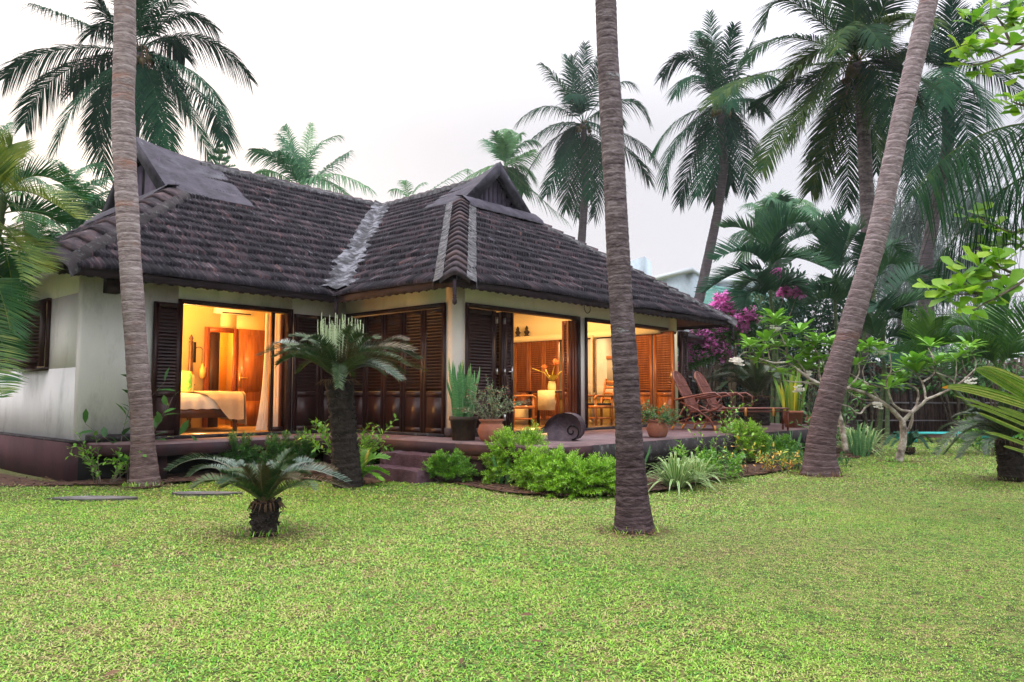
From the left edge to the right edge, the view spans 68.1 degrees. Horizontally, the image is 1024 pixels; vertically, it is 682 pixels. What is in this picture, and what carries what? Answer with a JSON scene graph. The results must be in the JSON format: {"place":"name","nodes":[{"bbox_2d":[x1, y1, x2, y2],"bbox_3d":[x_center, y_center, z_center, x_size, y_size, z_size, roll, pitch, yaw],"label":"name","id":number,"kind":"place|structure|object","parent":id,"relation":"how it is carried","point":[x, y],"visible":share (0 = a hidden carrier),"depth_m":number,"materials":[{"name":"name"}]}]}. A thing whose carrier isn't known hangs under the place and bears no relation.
{"place":"outdoors","nodes":[
{"label":"outdoors","id":0,"kind":"place"},
{"bbox_2d":[0,440,884,495],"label":"garden soil","id":1,"kind":"structure","parent":0,"point":[6,480],"depth_m":11.11,"materials":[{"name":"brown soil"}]},
{"bbox_2d":[65,430,146,484],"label":"leafy shrub","id":2,"kind":"object","parent":1,"relation":"on","point":[93,467],"visible":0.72,"depth_m":10.59,"materials":[{"name":"green plant"}]},
{"bbox_2d":[78,367,196,480],"bbox_3d":[-5.516,1.213,11.200,1.499,1.673,1.316,-1,-4,18],"label":"leafy shrub","id":3,"kind":"object","parent":1,"relation":"on","point":[157,420],"visible":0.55,"depth_m":11.21,"materials":[{"name":"green plant"}]},
{"bbox_2d":[218,428,263,472],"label":"feathery bush","id":4,"kind":"object","parent":1,"relation":"on","point":[246,454],"visible":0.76,"depth_m":11.83,"materials":[{"name":"green plant"}]},
{"bbox_2d":[259,430,299,468],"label":"feathery bush","id":5,"kind":"object","parent":1,"relation":"on","point":[273,450],"visible":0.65,"depth_m":11.84,"materials":[{"name":"green plant"}]},
{"bbox_2d":[288,428,319,469],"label":"feathery bush","id":6,"kind":"object","parent":1,"relation":"on","point":[304,448],"visible":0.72,"depth_m":11.97,"materials":[{"name":"green plant"}]},
{"bbox_2d":[255,313,430,488],"bbox_3d":[-2.386,0.822,10.428,2.531,2.437,2.231,0,-4,0],"label":"cycad","id":7,"kind":"object","parent":1,"relation":"on","point":[339,357],"visible":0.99,"depth_m":10.29,"materials":[{"name":"green plant"}]},
{"bbox_2d":[298,413,398,459],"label":"leafy shrub","id":8,"kind":"object","parent":1,"relation":"on","point":[320,425],"visible":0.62,"depth_m":11.96,"materials":[{"name":"green plant"}]},
{"bbox_2d":[359,446,389,483],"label":"leafy shrub","id":9,"kind":"object","parent":1,"relation":"on","point":[366,457],"visible":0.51,"depth_m":10.73,"materials":[{"name":"green plant"}]},
{"bbox_2d":[364,450,458,483],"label":"garden steps","id":10,"kind":"structure","parent":1,"relation":"on","point":[402,466],"depth_m":11.15,"materials":[{"name":"stone"}]},
{"bbox_2d":[420,448,478,482],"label":"feathery bush","id":11,"kind":"object","parent":1,"relation":"on","point":[453,466],"visible":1,"depth_m":10.78,"materials":[{"name":"green plant"}]},
{"bbox_2d":[479,419,549,484],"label":"feathery bush","id":12,"kind":"object","parent":1,"relation":"on","point":[533,436],"visible":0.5,"depth_m":10.66,"materials":[{"name":"green plant"}]},
{"bbox_2d":[505,443,575,494],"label":"feathery bush","id":13,"kind":"object","parent":1,"relation":"on","point":[527,458],"visible":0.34,"depth_m":9.97,"materials":[{"name":"green plant"}]},
{"bbox_2d":[521,449,615,498],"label":"feathery bush","id":14,"kind":"object","parent":1,"relation":"on","point":[597,475],"visible":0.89,"depth_m":9.52,"materials":[{"name":"green plant"}]},
{"bbox_2d":[646,452,729,494],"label":"variegated lily","id":15,"kind":"object","parent":1,"relation":"on","point":[677,475],"visible":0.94,"depth_m":10.23,"materials":[{"name":"green plant"}]},
{"bbox_2d":[656,451,748,485],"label":"variegated lily","id":16,"kind":"object","parent":1,"relation":"on","point":[700,469],"visible":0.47,"depth_m":10.89,"materials":[{"name":"green plant"}]},
{"bbox_2d":[698,451,745,479],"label":"leafy shrub","id":17,"kind":"object","parent":1,"relation":"on","point":[736,461],"visible":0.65,"depth_m":11.16,"materials":[{"name":"green plant"}]},
{"bbox_2d":[718,417,772,462],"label":"feathery bush","id":18,"kind":"object","parent":1,"relation":"on","point":[738,427],"visible":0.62,"depth_m":13.77,"materials":[{"name":"green plant"}]},
{"bbox_2d":[846,420,875,456],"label":"snake plant","id":19,"kind":"object","parent":1,"relation":"on","point":[860,449],"visible":0.94,"depth_m":15.37,"materials":[{"name":"green plant"}]},
{"bbox_2d":[0,438,1023,681],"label":"lawn","id":20,"kind":"structure","parent":0,"point":[914,592],"depth_m":5.13,"materials":[{"name":"green plant"}]},
{"bbox_2d":[0,125,96,397],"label":"areca palm","id":21,"kind":"object","parent":20,"relation":"on","point":[15,273],"visible":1,"depth_m":9.17,"materials":[{"name":"green plant"}]},
{"bbox_2d":[13,160,113,238],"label":"coconut palm","id":22,"kind":"object","parent":20,"relation":"on","point":[93,211],"visible":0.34,"depth_m":20.06,"materials":[{"name":"green plant"}]},
{"bbox_2d":[46,496,137,501],"bbox_3d":[-5.097,1.922,9.226,1.075,0.034,0.359,0,-4,0],"label":"paving stone","id":23,"kind":"object","parent":20,"relation":"on","point":[94,498],"visible":0.89,"depth_m":9.15,"materials":[{"name":"grey stone"}]},
{"bbox_2d":[0,0,258,189],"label":"coconut palm","id":24,"kind":"object","parent":20,"relation":"on","point":[152,99],"visible":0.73,"depth_m":27.75,"materials":[{"name":"green plant"}]},
{"bbox_2d":[111,0,162,488],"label":"coconut palm","id":25,"kind":"object","parent":20,"relation":"on","point":[142,470],"visible":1,"depth_m":10.66,"materials":[{"name":"brown plant"}]},
{"bbox_2d":[164,445,354,537],"bbox_3d":[-2.336,1.373,6.942,1.924,0.816,1.124,0,-4,0],"label":"cycad","id":26,"kind":"object","parent":20,"relation":"on","point":[262,484],"visible":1,"depth_m":6.84,"materials":[{"name":"green plant"}]},
{"bbox_2d":[244,122,377,196],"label":"coconut palm","id":27,"kind":"object","parent":20,"relation":"on","point":[300,168],"visible":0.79,"depth_m":27.17,"materials":[{"name":"green plant"}]},
{"bbox_2d":[0,137,850,480],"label":"house","id":28,"kind":"structure","parent":20,"relation":"on","point":[478,271],"depth_m":13.63,"materials":[{"name":"tile"}]},
{"bbox_2d":[0,298,51,371],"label":"window shutter","id":29,"kind":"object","parent":28,"relation":"in","point":[43,323],"depth_m":12.08,"materials":[{"name":"brown wood"}]},
{"bbox_2d":[151,301,182,435],"bbox_3d":[-5.480,0.443,12.014,0.040,2.120,0.440,-4,-5,42],"label":"shutter door","id":30,"kind":"structure","parent":28,"relation":"in","point":[167,316],"depth_m":12.01,"materials":[{"name":"brown wood"}]},
{"bbox_2d":[180,334,236,430],"bbox_3d":[-6.344,0.721,14.078,2.059,1.897,1.800,-4,-5,42],"label":"bed","id":31,"kind":"object","parent":28,"relation":"on","point":[196,405],"visible":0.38,"depth_m":13.52,"materials":[{"name":"white fabric"}]},
{"bbox_2d":[181,391,246,424],"bbox_3d":[-5.819,1.240,14.051,1.379,0.635,1.320,-4,-5,42],"label":"throw blanket","id":32,"kind":"object","parent":31,"relation":"on","point":[231,404],"visible":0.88,"depth_m":13.85,"materials":[{"name":"beige fabric"}]},
{"bbox_2d":[208,332,219,426],"bbox_3d":[-6.216,0.806,15.785,0.027,1.970,0.215,-4,-5,42],"label":"door leaf","id":33,"kind":"structure","parent":28,"relation":"in","point":[214,337],"depth_m":15.79,"materials":[{"name":"brown wood"}]},
{"bbox_2d":[237,329,264,425],"bbox_3d":[-5.603,0.783,16.378,0.090,2.060,0.655,-4,-5,42],"label":"door leaf","id":34,"kind":"structure","parent":28,"relation":"in","point":[250,342],"depth_m":16.33,"materials":[{"name":"brown wood"}]},
{"bbox_2d":[255,313,269,429],"bbox_3d":[-4.474,0.545,13.589,0.049,2.100,0.230,-4,-5,42],"label":"curtain","id":35,"kind":"object","parent":28,"relation":"hanging from","point":[261,424],"visible":0.95,"depth_m":13.61,"materials":[{"name":"beige fabric"}]},
{"bbox_2d":[268,314,283,426],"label":"shutter door","id":36,"kind":"structure","parent":28,"relation":"in","point":[282,315],"depth_m":13.77,"materials":[{"name":"red wood"}]},
{"bbox_2d":[273,314,280,426],"bbox_3d":[-4.287,0.555,13.737,0.040,2.100,0.160,-4,-5,42],"label":"curtain","id":37,"kind":"object","parent":28,"relation":"hanging from","point":[276,372],"visible":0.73,"depth_m":13.76,"materials":[{"name":"fabric"}]},
{"bbox_2d":[292,314,320,430],"bbox_3d":[-3.768,0.577,13.899,0.040,2.120,0.550,-4,-5,42],"label":"shutter door","id":38,"kind":"structure","parent":28,"relation":"in","point":[305,405],"depth_m":13.86,"materials":[{"name":"brown wood"}]},
{"bbox_2d":[319,316,345,428],"bbox_3d":[-3.392,0.606,14.313,0.040,2.120,0.540,-4,-5,42],"label":"shutter door","id":39,"kind":"structure","parent":28,"relation":"in","point":[323,411],"depth_m":14.16,"materials":[{"name":"brown wood"}]},
{"bbox_2d":[348,317,365,429],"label":"shutter door","id":40,"kind":"structure","parent":28,"relation":"in","point":[360,376],"depth_m":14.28,"materials":[{"name":"brown wood"}]},
{"bbox_2d":[364,315,383,430],"bbox_3d":[-2.535,0.586,14.023,0.543,2.120,0.040,-4,-5,42],"label":"shutter door","id":41,"kind":"structure","parent":28,"relation":"in","point":[374,324],"depth_m":14.01,"materials":[{"name":"brown wood"}]},
{"bbox_2d":[383,312,402,431],"bbox_3d":[-2.130,0.560,13.658,0.543,2.120,0.040,-4,-5,42],"label":"shutter door","id":42,"kind":"structure","parent":28,"relation":"in","point":[393,323],"depth_m":13.65,"materials":[{"name":"brown wood"}]},
{"bbox_2d":[402,310,423,432],"bbox_3d":[-1.725,0.534,13.292,0.543,2.120,0.040,-4,-5,42],"label":"shutter door","id":43,"kind":"structure","parent":28,"relation":"in","point":[413,321],"depth_m":13.28,"materials":[{"name":"brown wood"}]},
{"bbox_2d":[423,308,441,433],"bbox_3d":[-1.321,0.508,12.926,0.543,2.120,0.040,-4,-5,42],"label":"shutter door","id":44,"kind":"structure","parent":28,"relation":"in","point":[432,330],"depth_m":12.94,"materials":[{"name":"brown wood"}]},
{"bbox_2d":[447,360,479,440],"bbox_3d":[-0.755,0.897,11.785,0.520,1.282,0.567,0,-4,0],"label":"snake plant pot","id":45,"kind":"object","parent":28,"relation":"on","point":[463,425],"visible":0.99,"depth_m":11.62,"materials":[{"name":"ceramic"}]},
{"bbox_2d":[469,308,494,432],"bbox_3d":[-0.548,0.513,12.995,0.040,2.120,0.700,-4,-5,42],"label":"shutter door","id":46,"kind":"structure","parent":28,"relation":"in","point":[481,322],"depth_m":13.05,"materials":[{"name":"brown wood"}]},
{"bbox_2d":[452,375,531,441],"bbox_3d":[-0.328,1.004,11.448,1.139,1.021,1.177,2,-4,-25],"label":"flowering pot","id":47,"kind":"object","parent":28,"relation":"on","point":[488,426],"visible":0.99,"depth_m":11.38,"materials":[{"name":"ceramic"}]},
{"bbox_2d":[496,312,503,424],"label":"shutter door","id":48,"kind":"structure","parent":28,"relation":"in","point":[499,326],"depth_m":13.43,"materials":[{"name":"brown wood"}]},
{"bbox_2d":[504,312,513,430],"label":"shutter door","id":49,"kind":"structure","parent":28,"relation":"in","point":[509,326],"depth_m":13.52,"materials":[{"name":"brown wood"}]},
{"bbox_2d":[514,342,528,402],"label":"shutter door","id":50,"kind":"structure","parent":28,"relation":"in","point":[521,353],"depth_m":20.60,"materials":[{"name":"brown wood"}]},
{"bbox_2d":[528,341,543,419],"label":"shutter door","id":51,"kind":"structure","parent":28,"relation":"in","point":[535,348],"depth_m":20.24,"materials":[{"name":"brown wood"}]},
{"bbox_2d":[543,340,559,419],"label":"shutter door","id":52,"kind":"structure","parent":28,"relation":"in","point":[551,347],"depth_m":19.89,"materials":[{"name":"brown wood"}]},
{"bbox_2d":[541,412,585,440],"bbox_3d":[0.793,1.320,11.713,0.631,0.428,0.374,-1,-4,16],"label":"carved scroll","id":53,"kind":"object","parent":28,"relation":"on","point":[568,426],"visible":1,"depth_m":11.54,"materials":[{"name":"stone"}]},
{"bbox_2d":[562,320,570,412],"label":"shutter door","id":54,"kind":"structure","parent":28,"relation":"in","point":[566,325],"depth_m":15.01,"materials":[{"name":"red wood"}]},
{"bbox_2d":[559,386,614,418],"bbox_3d":[2.665,1.758,21.764,3.200,0.920,0.650,-4,-5,42],"label":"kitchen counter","id":55,"kind":"object","parent":28,"relation":"on","point":[606,412],"visible":0.05,"depth_m":21.52,"materials":[{"name":"white"}]},
{"bbox_2d":[591,335,596,420],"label":"shutter door","id":56,"kind":"structure","parent":28,"relation":"in","point":[593,339],"depth_m":18.72,"materials":[{"name":"brown wood"}]},
{"bbox_2d":[588,379,613,423],"bbox_3d":[2.045,1.393,17.572,0.669,1.054,0.504,2,-5,-28],"label":"dining chair","id":57,"kind":"object","parent":28,"relation":"on","point":[595,405],"visible":0.68,"depth_m":17.43,"materials":[{"name":"orange wood"}]},
{"bbox_2d":[636,334,653,422],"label":"shutter door","id":58,"kind":"structure","parent":28,"relation":"in","point":[644,342],"depth_m":17.95,"materials":[{"name":"brown wood"}]},
{"bbox_2d":[641,399,681,437],"bbox_3d":[2.390,1.284,12.615,0.869,0.628,0.922,0,-4,0],"label":"flowering pot","id":59,"kind":"object","parent":28,"relation":"on","point":[657,428],"visible":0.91,"depth_m":12.45,"materials":[{"name":"ceramic"}]},
{"bbox_2d":[653,331,675,422],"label":"shutter door","id":60,"kind":"structure","parent":28,"relation":"in","point":[663,343],"depth_m":17.62,"materials":[{"name":"brown wood"}]},
{"bbox_2d":[680,331,688,421],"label":"shutter door","id":61,"kind":"structure","parent":28,"relation":"in","point":[683,335],"depth_m":17.59,"materials":[{"name":"brown wood"}]},
{"bbox_2d":[671,371,732,430],"bbox_3d":[3.798,1.191,15.233,1.119,1.209,0.640,-3,-5,35],"label":"rattan lounge chair","id":62,"kind":"object","parent":28,"relation":"on","point":[688,397],"visible":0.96,"depth_m":15.24,"materials":[{"name":"wicker"}]},
{"bbox_2d":[693,371,753,428],"bbox_3d":[4.338,1.219,15.632,1.119,1.209,0.640,-3,-5,35],"label":"rattan lounge chair","id":63,"kind":"object","parent":28,"relation":"on","point":[704,387],"visible":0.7,"depth_m":15.69,"materials":[{"name":"wicker"}]},
{"bbox_2d":[720,407,789,430],"bbox_3d":[4.855,1.558,15.216,1.285,0.450,0.541,-1,-4,8],"label":"rattan table","id":64,"kind":"object","parent":28,"relation":"on","point":[745,411],"visible":0.84,"depth_m":15.03,"materials":[{"name":"wood"}]},
{"bbox_2d":[771,369,809,427],"bbox_3d":[6.094,1.203,16.518,0.562,1.343,0.740,1,-4,-17],"label":"snake plant pot","id":65,"kind":"object","parent":28,"relation":"on","point":[789,397],"visible":0.77,"depth_m":16.36,"materials":[{"name":"ceramic"}]},
{"bbox_2d":[1,469,1019,681],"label":"fallen leaves","id":66,"kind":"object","parent":20,"relation":"on","point":[379,670],"visible":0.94,"depth_m":4.32,"materials":[{"name":"plant"}]},
{"bbox_2d":[463,128,572,231],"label":"coconut palm","id":67,"kind":"object","parent":20,"relation":"on","point":[502,149],"visible":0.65,"depth_m":44.69,"materials":[{"name":"green plant"}]},
{"bbox_2d":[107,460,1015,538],"bbox_3d":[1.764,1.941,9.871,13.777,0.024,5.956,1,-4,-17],"label":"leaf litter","id":68,"kind":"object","parent":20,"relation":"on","point":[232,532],"visible":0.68,"depth_m":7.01,"materials":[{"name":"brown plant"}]},
{"bbox_2d":[514,40,659,242],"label":"coconut palm","id":69,"kind":"object","parent":20,"relation":"on","point":[587,150],"visible":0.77,"depth_m":46.89,"materials":[{"name":"green plant"}]},
{"bbox_2d":[595,0,656,534],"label":"coconut palm","id":70,"kind":"object","parent":20,"relation":"on","point":[633,513],"visible":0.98,"depth_m":7.03,"materials":[{"name":"brown plant"}]},
{"bbox_2d":[559,330,706,385],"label":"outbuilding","id":71,"kind":"structure","parent":20,"relation":"on","point":[603,348],"depth_m":21.87,"materials":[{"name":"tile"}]},
{"bbox_2d":[630,256,804,363],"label":"villa","id":72,"kind":"object","parent":20,"relation":"on","point":[684,280],"visible":0.16,"depth_m":62.03,"materials":[{"name":"paint"}]},
{"bbox_2d":[708,360,795,425],"bbox_3d":[5.668,1.469,17.609,2.289,2.157,2.126,0,-4,0],"label":"cycad","id":73,"kind":"object","parent":20,"relation":"on","point":[752,377],"visible":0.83,"depth_m":17.32,"materials":[{"name":"green plant"}]},
{"bbox_2d":[694,201,838,422],"bbox_3d":[7.085,-0.634,21.073,3.918,6.809,2.568,0,-4,0],"label":"areca palm","id":74,"kind":"object","parent":20,"relation":"on","point":[765,231],"visible":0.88,"depth_m":21.04,"materials":[{"name":"green plant"}]},
{"bbox_2d":[726,187,824,355],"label":"coconut palm","id":75,"kind":"object","parent":20,"relation":"on","point":[775,198],"visible":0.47,"depth_m":42.41,"materials":[{"name":"green plant"}]},
{"bbox_2d":[729,308,848,453],"bbox_3d":[5.223,0.730,14.251,2.388,2.766,0.985,1,-4,-13],"label":"frangipani tree","id":76,"kind":"object","parent":20,"relation":"on","point":[806,351],"visible":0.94,"depth_m":14.23,"materials":[{"name":"green plant"}]},
{"bbox_2d":[775,202,936,424],"bbox_3d":[10.136,-0.587,22.152,5.525,6.890,2.686,0,-4,0],"label":"areca palm","id":77,"kind":"object","parent":20,"relation":"on","point":[834,240],"visible":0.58,"depth_m":21.93,"materials":[{"name":"green plant"}]},
{"bbox_2d":[799,0,937,477],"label":"coconut palm","id":78,"kind":"object","parent":20,"relation":"on","point":[820,458],"visible":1,"depth_m":12.00,"materials":[{"name":"brown plant"}]},
{"bbox_2d":[883,429,932,454],"bbox_3d":[8.431,2.146,16.156,1.504,0.575,0.845,1,-4,-13],"label":"cycad","id":79,"kind":"object","parent":20,"relation":"on","point":[912,437],"visible":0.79,"depth_m":16.03,"materials":[{"name":"green plant"}]},
{"bbox_2d":[862,262,953,442],"bbox_3d":[10.277,0.209,19.834,3.045,4.962,2.065,0,-4,0],"label":"areca palm","id":80,"kind":"object","parent":20,"relation":"on","point":[875,323],"visible":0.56,"depth_m":20.00,"materials":[{"name":"green plant"}]},
{"bbox_2d":[842,334,987,461],"bbox_3d":[7.537,1.075,14.406,3.007,2.465,1.296,0,-4,0],"label":"frangipani tree","id":81,"kind":"object","parent":20,"relation":"on","point":[915,364],"visible":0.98,"depth_m":14.33,"materials":[{"name":"green plant"}]},
{"bbox_2d":[864,285,1023,447],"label":"areca palm","id":82,"kind":"object","parent":20,"relation":"on","point":[1001,345],"visible":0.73,"depth_m":16.88,"materials":[{"name":"green plant"}]},
{"bbox_2d":[873,115,1023,333],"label":"coconut palm","id":83,"kind":"object","parent":20,"relation":"on","point":[1017,188],"visible":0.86,"depth_m":7.91,"materials":[{"name":"green plant"}]},
{"bbox_2d":[912,0,1023,319],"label":"almond tree","id":84,"kind":"object","parent":20,"relation":"on","point":[979,276],"visible":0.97,"depth_m":7.50,"materials":[{"name":"green plant"}]},
{"bbox_2d":[931,398,1023,481],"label":"cycad","id":85,"kind":"object","parent":20,"relation":"on","point":[1010,465],"visible":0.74,"depth_m":11.19,"materials":[{"name":"green plant"}]},
{"bbox_2d":[942,366,1023,452],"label":"fan palm","id":86,"kind":"object","parent":20,"relation":"on","point":[1012,383],"visible":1,"depth_m":4.51,"materials":[{"name":"green plant"}]},
{"bbox_2d":[0,0,1023,367],"label":"sky","id":87,"kind":"structure","parent":0,"point":[411,87],"materials":[{"name":"white"}]},
{"bbox_2d":[875,434,988,437],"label":"garden soil","id":88,"kind":"structure","parent":0,"point":[934,435],"depth_m":23.18,"materials":[{"name":"brown soil"}]},
{"bbox_2d":[677,326,740,420],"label":"bougainvillea","id":89,"kind":"object","parent":88,"relation":"on","point":[712,347],"visible":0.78,"depth_m":23.09,"materials":[{"name":"purple plant"}]},
{"bbox_2d":[647,9,780,361],"bbox_3d":[10.053,-6.587,36.564,6.556,20.921,6.305,2,-5,-31],"label":"coconut palm","id":90,"kind":"object","parent":88,"relation":"on","point":[725,136],"visible":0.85,"depth_m":36.47,"materials":[{"name":"green plant"}]},
{"bbox_2d":[709,290,740,420],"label":"bougainvillea","id":91,"kind":"object","parent":88,"relation":"on","point":[719,301],"visible":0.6,"depth_m":22.96,"materials":[{"name":"pink plant"}]},
{"bbox_2d":[689,342,786,421],"bbox_3d":[7.057,1.429,23.848,3.252,3.052,2.693,0,-4,0],"label":"background shrub","id":92,"kind":"object","parent":88,"relation":"on","point":[727,404],"visible":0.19,"depth_m":23.59,"materials":[{"name":"green plant"}]},
{"bbox_2d":[728,267,806,395],"bbox_3d":[7.463,0.370,22.240,1.404,4.933,2.345,2,-5,-26],"label":"bougainvillea","id":93,"kind":"object","parent":88,"relation":"on","point":[746,319],"visible":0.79,"depth_m":22.52,"materials":[{"name":"purple plant"}]},
{"bbox_2d":[735,270,840,423],"bbox_3d":[8.367,0.339,24.070,4.367,5.251,2.672,0,-4,0],"label":"background shrub","id":94,"kind":"object","parent":88,"relation":"on","point":[777,302],"visible":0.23,"depth_m":23.77,"materials":[{"name":"green plant"}]},
{"bbox_2d":[760,274,844,363],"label":"background shrub","id":95,"kind":"object","parent":88,"relation":"on","point":[820,300],"visible":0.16,"depth_m":24.79,"materials":[{"name":"green plant"}]},
{"bbox_2d":[742,303,865,423],"bbox_3d":[8.598,0.849,22.940,3.904,4.077,2.783,0,-4,0],"label":"background shrub","id":96,"kind":"object","parent":88,"relation":"on","point":[793,354],"visible":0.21,"depth_m":22.80,"materials":[{"name":"green plant"}]},
{"bbox_2d":[696,0,950,429],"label":"coconut palm","id":97,"kind":"object","parent":88,"relation":"on","point":[857,26],"visible":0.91,"depth_m":23.32,"materials":[{"name":"green plant"}]},
{"bbox_2d":[760,274,891,397],"bbox_3d":[9.844,0.410,23.992,4.448,5.097,2.566,0,-4,0],"label":"background shrub","id":98,"kind":"object","parent":88,"relation":"on","point":[828,311],"visible":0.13,"depth_m":23.79,"materials":[{"name":"green plant"}]},
{"bbox_2d":[678,358,1023,433],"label":"bamboo fence","id":99,"kind":"object","parent":88,"relation":"on","point":[930,415],"visible":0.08,"depth_m":24.18,"materials":[{"name":"brown wood"}]},
{"bbox_2d":[820,312,926,435],"bbox_3d":[10.621,0.908,23.049,3.488,3.971,2.651,0,-4,0],"label":"background shrub","id":100,"kind":"object","parent":88,"relation":"on","point":[869,376],"visible":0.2,"depth_m":22.71,"materials":[{"name":"green plant"}]},
{"bbox_2d":[837,189,955,360],"bbox_3d":[19.515,-2.222,38.021,6.147,12.383,5.814,0,-4,0],"label":"casuarina tree","id":101,"kind":"object","parent":88,"relation":"on","point":[898,321],"visible":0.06,"depth_m":38.18,"materials":[{"name":"green plant"}]},
{"bbox_2d":[851,145,988,368],"bbox_3d":[17.274,-2.648,32.332,5.394,12.440,5.800,0,-4,0],"label":"casuarina tree","id":102,"kind":"object","parent":88,"relation":"on","point":[914,224],"visible":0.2,"depth_m":32.38,"materials":[{"name":"green plant"}]},
{"bbox_2d":[884,0,1023,360],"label":"coconut palm","id":103,"kind":"object","parent":88,"relation":"on","point":[947,107],"visible":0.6,"depth_m":28.00,"materials":[{"name":"green plant"}]},
{"bbox_2d":[894,344,1020,431],"bbox_3d":[14.122,1.494,23.954,3.713,2.937,2.693,3,-5,-32],"label":"background shrub","id":104,"kind":"object","parent":88,"relation":"on","point":[950,393],"visible":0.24,"depth_m":23.79,"materials":[{"name":"green plant"}]},
{"bbox_2d":[911,148,1023,365],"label":"casuarina tree","id":105,"kind":"object","parent":88,"relation":"on","point":[978,200],"visible":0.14,"depth_m":34.18,"materials":[{"name":"green plant"}]},
{"bbox_2d":[942,298,1023,407],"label":"background shrub","id":106,"kind":"object","parent":88,"relation":"on","point":[985,383],"visible":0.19,"depth_m":22.91,"materials":[{"name":"green plant"}]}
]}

